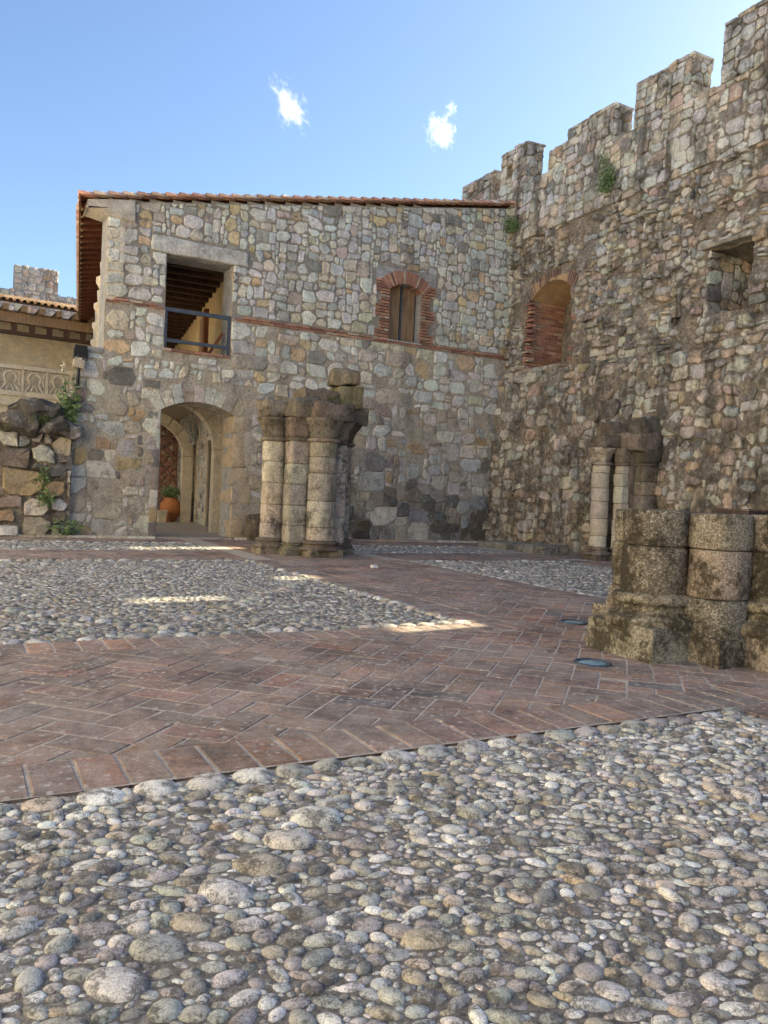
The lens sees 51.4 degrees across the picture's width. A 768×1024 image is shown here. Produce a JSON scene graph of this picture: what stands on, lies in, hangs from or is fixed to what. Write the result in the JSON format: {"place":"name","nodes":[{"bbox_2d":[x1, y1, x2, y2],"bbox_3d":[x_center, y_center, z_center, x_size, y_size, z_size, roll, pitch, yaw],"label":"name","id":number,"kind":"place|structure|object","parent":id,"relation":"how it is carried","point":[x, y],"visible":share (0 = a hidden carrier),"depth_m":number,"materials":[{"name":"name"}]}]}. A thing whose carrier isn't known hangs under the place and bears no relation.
{"place":"outdoors","nodes":[
{"label":"outdoors","id":0,"kind":"place"},
{"bbox_2d":[0,540,217,550],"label":"cobble strip","id":1,"kind":"object","parent":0,"point":[63,545],"visible":0.97,"depth_m":12.38,"materials":[{"name":"grey stone"}]},
{"bbox_2d":[0,558,470,644],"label":"cobble paving","id":2,"kind":"structure","parent":0,"point":[52,601],"depth_m":6.84,"materials":[{"name":"grey stone"}]},
{"bbox_2d":[0,0,760,298],"label":"sky","id":3,"kind":"structure","parent":0,"point":[411,99],"materials":[{"name":"blue"}]},
{"bbox_2d":[0,707,767,1023],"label":"cobble paving","id":4,"kind":"structure","parent":0,"point":[610,874],"depth_m":2.02,"materials":[{"name":"grey stone"}]},
{"bbox_2d":[0,537,767,803],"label":"brick path","id":5,"kind":"structure","parent":0,"point":[77,717],"depth_m":4.14,"materials":[{"name":"brown brick"}]},
{"bbox_2d":[0,397,83,536],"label":"ruined wall","id":6,"kind":"structure","parent":5,"relation":"on","point":[36,433],"depth_m":13.45,"materials":[{"name":"stone"}]},
{"bbox_2d":[32,467,51,490],"bbox_3d":[-5.742,-0.553,13.371,0.317,0.431,0.236,1,2,-41],"label":"weed","id":7,"kind":"object","parent":6,"relation":"attached to","point":[46,478],"visible":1,"depth_m":13.39,"materials":[{"name":"green plant"}]},
{"bbox_2d":[36,489,57,507],"bbox_3d":[-5.668,-0.234,13.414,0.293,0.326,0.341,3,2,34],"label":"weed","id":8,"kind":"object","parent":6,"relation":"attached to","point":[44,495],"visible":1,"depth_m":13.39,"materials":[{"name":"green plant"}]},
{"bbox_2d":[54,355,81,423],"bbox_3d":[-5.473,-2.111,13.771,0.520,1.237,0.291,2,2,-35],"label":"flowering plant","id":9,"kind":"object","parent":6,"relation":"on","point":[66,404],"visible":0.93,"depth_m":13.78,"materials":[{"name":"green plant"}]},
{"bbox_2d":[3,534,477,542],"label":"kerb","id":10,"kind":"structure","parent":5,"relation":"on","point":[153,537],"depth_m":14.33,"materials":[{"name":"stone"}]},
{"bbox_2d":[45,517,83,534],"bbox_3d":[-5.475,0.242,13.641,0.638,0.319,0.304,2,1,-25],"label":"weed","id":11,"kind":"object","parent":10,"relation":"on","point":[68,529],"visible":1,"depth_m":13.65,"materials":[{"name":"green plant"}]},
{"bbox_2d":[242,513,259,540],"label":"stone block","id":12,"kind":"structure","parent":5,"relation":"on","point":[250,532],"depth_m":15.11,"materials":[{"name":"stone"}]},
{"bbox_2d":[250,368,368,557],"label":"ruined pier","id":13,"kind":"structure","parent":5,"relation":"on","point":[307,438],"depth_m":12.06,"materials":[{"name":"stone"}]},
{"bbox_2d":[478,540,524,549],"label":"stone slab","id":14,"kind":"structure","parent":5,"relation":"on","point":[503,544],"depth_m":16.07,"materials":[{"name":"stone"}]},
{"bbox_2d":[515,543,568,554],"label":"stone slab","id":15,"kind":"structure","parent":5,"relation":"on","point":[543,549],"depth_m":14.98,"materials":[{"name":"stone"}]},
{"bbox_2d":[559,619,587,624],"bbox_3d":[1.569,0.914,6.591,0.235,0.020,0.235,3,1,0],"label":"ground light","id":16,"kind":"object","parent":5,"relation":"on","point":[573,622],"visible":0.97,"depth_m":6.57,"materials":[{"name":"glass"}]},
{"bbox_2d":[573,658,611,667],"bbox_3d":[1.292,0.938,4.946,0.235,0.020,0.235,3,1,0],"label":"ground light","id":17,"kind":"object","parent":5,"relation":"on","point":[591,662],"visible":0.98,"depth_m":4.93,"materials":[{"name":"glass"}]},
{"bbox_2d":[581,417,662,560],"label":"engaged pier","id":18,"kind":"structure","parent":5,"relation":"on","point":[626,456],"depth_m":13.88,"materials":[{"name":"stone"}]},
{"bbox_2d":[586,508,767,672],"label":"pier stump","id":19,"kind":"object","parent":5,"relation":"on","point":[688,586],"visible":1,"depth_m":5.12,"materials":[{"name":"stone"}]},
{"bbox_2d":[711,508,767,514],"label":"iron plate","id":20,"kind":"object","parent":19,"relation":"on","point":[740,511],"visible":1,"depth_m":5.36,"materials":[{"name":"metal"}]},
{"bbox_2d":[353,545,507,553],"bbox_3d":[0.637,0.692,14.786,3.071,0.040,1.724,2,1,-28],"label":"cobble strip","id":21,"kind":"object","parent":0,"point":[405,549],"visible":0.88,"depth_m":14.78,"materials":[{"name":"grey stone"}]},
{"bbox_2d":[410,560,612,598],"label":"cobble paving","id":22,"kind":"structure","parent":0,"point":[584,579],"depth_m":11.07,"materials":[{"name":"grey stone"}]},
{"label":"ground","id":23,"kind":"structure","parent":0,"visible":0},
{"bbox_2d":[0,264,76,318],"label":"wall","id":24,"kind":"structure","parent":23,"relation":"on","point":[35,283],"depth_m":30.51,"materials":[{"name":"stone"}]},
{"bbox_2d":[0,293,94,412],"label":"gallery wing","id":25,"kind":"structure","parent":23,"relation":"on","point":[36,348],"depth_m":24.05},
{"bbox_2d":[67,190,514,540],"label":"stone house","id":26,"kind":"structure","parent":23,"relation":"on","point":[219,317],"depth_m":16.25,"materials":[{"name":"stone"}]},
{"bbox_2d":[72,344,87,389],"bbox_3d":[-5.309,-2.514,13.902,0.238,0.760,0.244,2,1,-28],"label":"floodlight","id":27,"kind":"object","parent":26,"relation":"attached to","point":[80,351],"visible":1,"depth_m":13.82,"materials":[{"name":"metal"}]},
{"bbox_2d":[157,510,167,521],"bbox_3d":[-5.734,0.106,20.552,0.255,0.310,0.255,2,1,-28],"label":"planter","id":28,"kind":"object","parent":26,"relation":"on","point":[161,515],"visible":0.86,"depth_m":20.46,"materials":[{"name":"beige stone"}]},
{"bbox_2d":[160,485,179,521],"bbox_3d":[-5.629,-0.236,21.070,0.594,0.978,0.672,3,1,0],"label":"terracotta urn","id":29,"kind":"object","parent":26,"relation":"on","point":[171,505],"visible":0.95,"depth_m":20.89,"materials":[{"name":"orange ceramic"}]},
{"bbox_2d":[147,384,250,538],"bbox_3d":[-3.649,-0.939,15.349,2.153,2.898,1.653,3,1,0],"label":"doorway","id":30,"kind":"structure","parent":26,"relation":"in","point":[234,456],"depth_m":15.33,"materials":[{"name":"stone"}]},
{"bbox_2d":[199,317,202,351],"bbox_3d":[-4.311,-3.834,18.933,0.050,1.580,0.906,2,1,-21],"label":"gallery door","id":31,"kind":"structure","parent":26,"relation":"in","point":[201,321],"depth_m":19.08,"materials":[{"name":"brown wood"}]},
{"bbox_2d":[387,286,421,345],"bbox_3d":[0.384,-4.240,17.118,0.820,1.265,0.390,2,1,-28],"label":"window","id":32,"kind":"structure","parent":26,"relation":"in","point":[402,301],"depth_m":17.17,"materials":[{"name":"paint"}]},
{"bbox_2d":[462,0,767,553],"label":"castle wall","id":33,"kind":"structure","parent":23,"relation":"on","point":[639,289],"depth_m":14.49,"materials":[{"name":"stone"}]},
{"bbox_2d":[503,215,520,233],"bbox_3d":[2.890,-6.485,17.946,0.382,0.390,0.503,3,1,0],"label":"wall plant","id":34,"kind":"object","parent":33,"relation":"attached to","point":[511,225],"depth_m":17.90,"materials":[{"name":"green plant"}]},
{"bbox_2d":[595,146,609,168],"bbox_3d":[4.298,-6.927,15.554,0.328,0.471,0.270,3,1,0],"label":"wall plant","id":35,"kind":"object","parent":33,"relation":"attached to","point":[600,160],"depth_m":15.53,"materials":[{"name":"green plant"}]},
{"bbox_2d":[595,162,616,192],"bbox_3d":[4.283,-6.442,15.358,0.390,0.629,0.493,3,1,0],"label":"wall plant","id":36,"kind":"object","parent":33,"relation":"attached to","point":[605,178],"depth_m":15.32,"materials":[{"name":"green plant"}]}
]}

